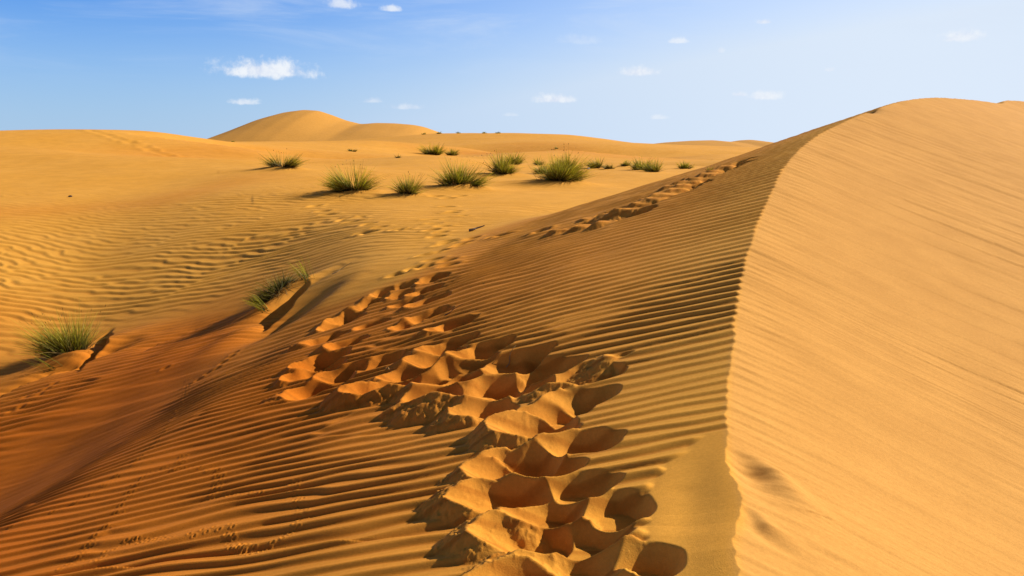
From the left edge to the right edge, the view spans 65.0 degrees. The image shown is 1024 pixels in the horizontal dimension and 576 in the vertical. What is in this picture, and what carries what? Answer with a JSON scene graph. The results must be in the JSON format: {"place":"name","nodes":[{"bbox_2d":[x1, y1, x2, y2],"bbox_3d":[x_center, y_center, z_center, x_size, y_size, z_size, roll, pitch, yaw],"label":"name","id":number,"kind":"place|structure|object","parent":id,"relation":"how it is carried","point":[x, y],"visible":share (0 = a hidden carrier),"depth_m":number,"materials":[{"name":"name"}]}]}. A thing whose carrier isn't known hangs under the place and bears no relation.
{"place":"outdoors","nodes":[
{"label":"outdoors","id":0,"kind":"place"},
{"bbox_2d":[208,110,437,141],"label":"dune","id":1,"kind":"structure","parent":0,"point":[302,125],"depth_m":266.00,"materials":[{"name":"beige sand"}]},
{"bbox_2d":[0,98,1023,575],"bbox_3d":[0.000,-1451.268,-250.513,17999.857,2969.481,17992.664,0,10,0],"label":"sand ground","id":2,"kind":"structure","parent":0,"point":[800,354],"depth_m":8.44,"materials":[{"name":"sand"}]},
{"bbox_2d":[20,351,60,371],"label":"grass sprig","id":3,"kind":"object","parent":2,"relation":"on","point":[45,363],"depth_m":14.77,"materials":[{"name":"green plant"}]},
{"bbox_2d":[2,297,114,363],"bbox_3d":[-8.743,0.781,15.550,2.190,1.170,1.894,0,10,0],"label":"grass tuft","id":4,"kind":"object","parent":2,"relation":"on","point":[61,343],"visible":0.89,"depth_m":15.46,"materials":[{"name":"plant"}]},
{"bbox_2d":[246,292,270,312],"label":"grass sprig","id":5,"kind":"object","parent":2,"relation":"on","point":[262,306],"depth_m":14.23,"materials":[{"name":"green plant"}]},
{"bbox_2d":[235,270,307,306],"bbox_3d":[-4.410,-0.042,14.734,1.432,0.696,1.090,-4,11,-24],"label":"grass tuft","id":6,"kind":"object","parent":2,"relation":"on","point":[266,295],"visible":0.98,"depth_m":14.66,"materials":[{"name":"plant"}]},
{"bbox_2d":[255,149,306,167],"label":"grass tuft","id":7,"kind":"object","parent":2,"relation":"on","point":[287,164],"visible":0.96,"depth_m":40.25,"materials":[{"name":"plant"}]},
{"bbox_2d":[288,258,314,283],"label":"grass sprig","id":8,"kind":"object","parent":2,"relation":"on","point":[303,275],"depth_m":14.93,"materials":[{"name":"green plant"}]},
{"bbox_2d":[317,159,386,191],"bbox_3d":[-5.552,-3.938,27.946,2.835,1.230,2.589,0,10,0],"label":"grass tuft","id":9,"kind":"object","parent":2,"relation":"on","point":[343,184],"visible":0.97,"depth_m":27.93,"materials":[{"name":"plant"}]},
{"bbox_2d":[385,171,430,193],"bbox_3d":[-3.506,-3.555,27.215,1.599,0.818,1.603,-4,11,-24],"label":"grass tuft","id":10,"kind":"object","parent":2,"relation":"on","point":[408,188],"visible":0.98,"depth_m":27.16,"materials":[{"name":"plant"}]},
{"bbox_2d":[418,144,448,154],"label":"grass tuft","id":11,"kind":"object","parent":2,"relation":"on","point":[436,151],"visible":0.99,"depth_m":100.19,"materials":[{"name":"plant"}]},
{"bbox_2d":[443,149,458,155],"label":"grass tuft","id":12,"kind":"object","parent":2,"relation":"on","point":[453,152],"visible":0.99,"depth_m":101.67,"materials":[{"name":"plant"}]},
{"bbox_2d":[429,154,497,186],"bbox_3d":[-1.777,-4.341,29.751,2.896,1.234,2.612,0,10,0],"label":"grass tuft","id":13,"kind":"object","parent":2,"relation":"on","point":[458,178],"visible":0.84,"depth_m":29.51,"materials":[{"name":"plant"}]},
{"bbox_2d":[476,150,528,173],"bbox_3d":[-0.429,-6.417,40.645,2.769,1.330,2.328,0,10,0],"label":"grass tuft","id":14,"kind":"object","parent":2,"relation":"on","point":[501,167],"visible":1,"depth_m":40.44,"materials":[{"name":"plant"}]},
{"bbox_2d":[496,150,528,164],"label":"grass tuft","id":15,"kind":"object","parent":2,"relation":"on","point":[512,161],"visible":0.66,"depth_m":57.97,"materials":[{"name":"plant"}]},
{"bbox_2d":[532,155,544,164],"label":"grass tuft","id":16,"kind":"object","parent":2,"relation":"on","point":[537,163],"visible":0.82,"depth_m":58.72,"materials":[{"name":"plant"}]},
{"bbox_2d":[530,162,555,173],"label":"grass tuft","id":17,"kind":"object","parent":2,"relation":"on","point":[541,167],"visible":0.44,"depth_m":42.30,"materials":[{"name":"plant"}]},
{"bbox_2d":[523,150,596,181],"bbox_3d":[2.045,-5.036,32.960,3.442,1.503,2.944,0,10,0],"label":"grass tuft","id":18,"kind":"object","parent":2,"relation":"on","point":[565,173],"visible":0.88,"depth_m":32.84,"materials":[{"name":"plant"}]},
{"bbox_2d":[546,143,584,169],"bbox_3d":[3.090,-7.404,45.546,3.182,1.620,2.796,0,10,0],"label":"grass tuft","id":19,"kind":"object","parent":2,"relation":"on","point":[565,160],"visible":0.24,"depth_m":45.36,"materials":[{"name":"plant"}]},
{"bbox_2d":[585,158,604,167],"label":"grass tuft","id":20,"kind":"object","parent":2,"relation":"on","point":[597,163],"visible":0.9,"depth_m":56.33,"materials":[{"name":"plant"}]},
{"bbox_2d":[600,163,615,168],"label":"grass tuft","id":21,"kind":"object","parent":2,"relation":"on","point":[608,167],"visible":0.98,"depth_m":55.54,"materials":[{"name":"green plant"}]},
{"bbox_2d":[620,160,631,165],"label":"grass tuft","id":22,"kind":"object","parent":2,"relation":"on","point":[626,163],"visible":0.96,"depth_m":57.84,"materials":[{"name":"green plant"}]},
{"bbox_2d":[624,156,658,169],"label":"grass tuft","id":23,"kind":"object","parent":2,"relation":"on","point":[635,165],"visible":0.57,"depth_m":50.05,"materials":[{"name":"plant"}]},
{"bbox_2d":[635,159,665,171],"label":"grass tuft","id":24,"kind":"object","parent":2,"relation":"on","point":[651,168],"visible":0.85,"depth_m":43.02,"materials":[{"name":"plant"}]},
{"bbox_2d":[677,160,694,168],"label":"grass tuft","id":25,"kind":"object","parent":2,"relation":"on","point":[686,166],"visible":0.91,"depth_m":55.25,"materials":[{"name":"plant"}]},
{"bbox_2d":[0,0,1023,143],"label":"sky","id":26,"kind":"structure","parent":0,"point":[633,71],"materials":[{"name":"blue"}]},
{"bbox_2d":[655,140,773,146],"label":"dune","id":27,"kind":"structure","parent":0,"point":[747,143],"depth_m":386.19,"materials":[{"name":"beige sand"}]}
]}

